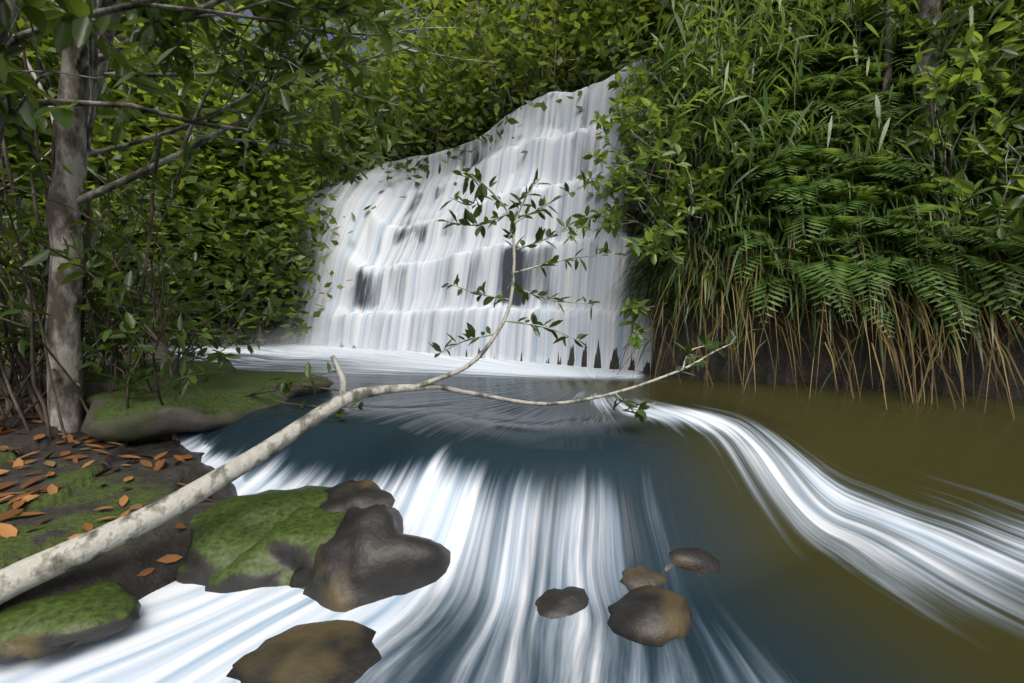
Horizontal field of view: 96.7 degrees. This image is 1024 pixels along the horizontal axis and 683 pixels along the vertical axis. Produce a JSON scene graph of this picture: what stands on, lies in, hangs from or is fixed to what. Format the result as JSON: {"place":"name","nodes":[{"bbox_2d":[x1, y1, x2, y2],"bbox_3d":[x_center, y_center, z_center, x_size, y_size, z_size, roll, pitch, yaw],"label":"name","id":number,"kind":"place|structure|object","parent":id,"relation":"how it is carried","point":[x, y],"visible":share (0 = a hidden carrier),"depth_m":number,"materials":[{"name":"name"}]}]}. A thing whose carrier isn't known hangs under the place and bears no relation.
{"place":"outdoors","nodes":[
{"label":"outdoors","id":0,"kind":"place"},
{"bbox_2d":[0,0,375,345],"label":"bush","id":1,"kind":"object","parent":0,"point":[229,192],"depth_m":8.22,"materials":[{"name":"green plant"}]},
{"bbox_2d":[97,0,552,110],"label":"sky","id":2,"kind":"structure","parent":0,"point":[247,12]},
{"bbox_2d":[0,0,854,340],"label":"forest","id":3,"kind":"object","parent":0,"point":[454,98],"depth_m":8.98,"materials":[{"name":"green plant"}]},
{"bbox_2d":[265,59,674,371],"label":"waterfall water","id":4,"kind":"structure","parent":0,"point":[397,260],"depth_m":7.80,"materials":[{"name":"white liquid"}]},
{"bbox_2d":[0,326,1023,682],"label":"stream water","id":5,"kind":"structure","parent":0,"point":[842,534],"depth_m":2.25,"materials":[{"name":"white liquid"}]},
{"bbox_2d":[0,580,140,663],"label":"bank rock","id":6,"kind":"object","parent":5,"relation":"on","point":[39,627],"visible":0.86,"depth_m":1.62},
{"bbox_2d":[535,586,588,618],"bbox_3d":[0.197,1.128,1.902,0.312,0.167,0.264,0,5,0],"label":"rock","id":7,"kind":"object","parent":5,"relation":"on","point":[554,603],"visible":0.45,"depth_m":1.86,"materials":[{"name":"grey stone"}]},
{"bbox_2d":[619,564,667,590],"bbox_3d":[0.558,1.070,2.054,0.256,0.139,0.243,-3,6,-35],"label":"rock","id":8,"kind":"object","parent":5,"relation":"on","point":[639,575],"visible":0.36,"depth_m":1.98,"materials":[{"name":"brown stone"}]},
{"bbox_2d":[607,585,691,646],"bbox_3d":[0.551,1.106,1.810,0.372,0.201,0.280,-3,6,-33],"label":"rock","id":9,"kind":"object","parent":5,"relation":"on","point":[650,615],"visible":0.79,"depth_m":1.74,"materials":[{"name":"brown stone"}]},
{"bbox_2d":[664,563,673,571],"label":"pebble","id":10,"kind":"object","parent":5,"relation":"on","point":[668,566],"visible":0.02,"depth_m":2.05,"materials":[{"name":"grey stone"}]},
{"bbox_2d":[669,548,719,575],"bbox_3d":[0.818,1.062,2.184,0.366,0.210,0.295,2,5,17],"label":"rock","id":11,"kind":"object","parent":5,"relation":"on","point":[700,562],"visible":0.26,"depth_m":2.06,"materials":[{"name":"grey stone"}]},
{"bbox_2d":[0,0,1023,609],"bbox_3d":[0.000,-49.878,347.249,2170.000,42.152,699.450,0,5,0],"label":"ground","id":12,"kind":"structure","parent":0,"point":[72,504],"depth_m":4.15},
{"bbox_2d":[0,387,213,575],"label":"leaf litter","id":13,"kind":"object","parent":12,"relation":"on","point":[7,530],"visible":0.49,"depth_m":2.44,"materials":[{"name":"orange plant"}]},
{"bbox_2d":[83,361,237,404],"bbox_3d":[-3.495,0.463,4.316,1.591,0.452,1.344,0,5,0],"label":"rock slab","id":14,"kind":"object","parent":12,"relation":"on","point":[94,384],"visible":0.16,"depth_m":3.99,"materials":[{"name":"green plant"}]},
{"bbox_2d":[0,46,364,444],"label":"shrub","id":15,"kind":"object","parent":12,"relation":"on","point":[107,262],"depth_m":3.37,"materials":[{"name":"green plant"}]},
{"bbox_2d":[0,0,493,432],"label":"tree","id":16,"kind":"object","parent":12,"relation":"on","point":[66,22],"depth_m":3.27,"materials":[{"name":"green plant"}]},
{"bbox_2d":[176,485,330,585],"bbox_3d":[-1.276,1.061,2.485,0.982,0.491,0.890,-5,7,-45],"label":"rock","id":17,"kind":"object","parent":12,"relation":"on","point":[225,533],"visible":0.37,"depth_m":2.21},
{"bbox_2d":[205,507,345,592],"bbox_3d":[-0.984,1.078,2.278,0.867,0.456,0.642,0,5,0],"label":"rock","id":18,"kind":"object","parent":12,"relation":"on","point":[280,553],"visible":0.39,"depth_m":2.06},
{"bbox_2d":[226,620,381,682],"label":"rock","id":19,"kind":"object","parent":12,"relation":"on","point":[338,651],"visible":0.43,"depth_m":1.59,"materials":[{"name":"brown stone"}]},
{"bbox_2d":[318,479,394,511],"bbox_3d":[-0.859,0.979,2.569,0.678,0.390,0.560,0,5,0],"label":"rock","id":20,"kind":"object","parent":12,"relation":"on","point":[345,496],"visible":0.28,"depth_m":2.43,"materials":[{"name":"grey stone"}]},
{"bbox_2d":[0,167,740,604],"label":"fallen tree branch","id":21,"kind":"object","parent":12,"relation":"on","point":[24,575],"depth_m":2.32,"materials":[{"name":"grey wood"}]},
{"bbox_2d":[290,504,450,611],"bbox_3d":[-0.662,1.084,2.145,0.707,0.620,0.597,3,6,33],"label":"rock","id":22,"kind":"object","parent":12,"relation":"on","point":[368,555],"visible":0.66,"depth_m":1.96,"materials":[{"name":"grey stone"}]},
{"bbox_2d":[288,0,797,189],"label":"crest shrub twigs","id":23,"kind":"object","parent":12,"relation":"on","point":[503,109],"visible":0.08,"depth_m":9.01,"materials":[{"name":"green plant"}]},
{"bbox_2d":[562,0,1023,348],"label":"bluff shrub leaves","id":24,"kind":"object","parent":12,"relation":"on","point":[965,188],"visible":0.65,"depth_m":4.54,"materials":[{"name":"green plant"}]},
{"bbox_2d":[572,0,1023,338],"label":"shrub","id":25,"kind":"object","parent":12,"relation":"on","point":[765,110],"depth_m":4.64,"materials":[{"name":"green plant"}]},
{"bbox_2d":[585,59,1023,419],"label":"dry grass plants","id":26,"kind":"object","parent":12,"relation":"on","point":[922,314],"visible":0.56,"depth_m":4.22,"materials":[{"name":"plant"}]},
{"bbox_2d":[611,0,1023,379],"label":"bluff grass plants","id":27,"kind":"object","parent":12,"relation":"on","point":[731,179],"visible":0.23,"depth_m":4.70,"materials":[{"name":"green plant"}]},
{"bbox_2d":[709,0,961,171],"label":"bluff vines","id":28,"kind":"object","parent":12,"relation":"on","point":[854,1],"visible":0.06,"depth_m":4.98,"materials":[{"name":"plant"}]},
{"bbox_2d":[649,0,1023,339],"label":"ferns","id":29,"kind":"object","parent":12,"relation":"on","point":[866,195],"visible":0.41,"depth_m":4.50,"materials":[{"name":"green plant"}]},
{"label":"rock on the bank","id":30,"kind":"object","parent":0,"visible":0},
{"bbox_2d":[80,370,332,442],"bbox_3d":[-2.656,0.560,3.952,1.841,0.421,1.762,0,5,0],"label":"rock slab","id":31,"kind":"object","parent":30,"relation":"on","point":[221,403],"visible":0.71,"depth_m":3.30,"materials":[{"name":"green plant"}]}
]}

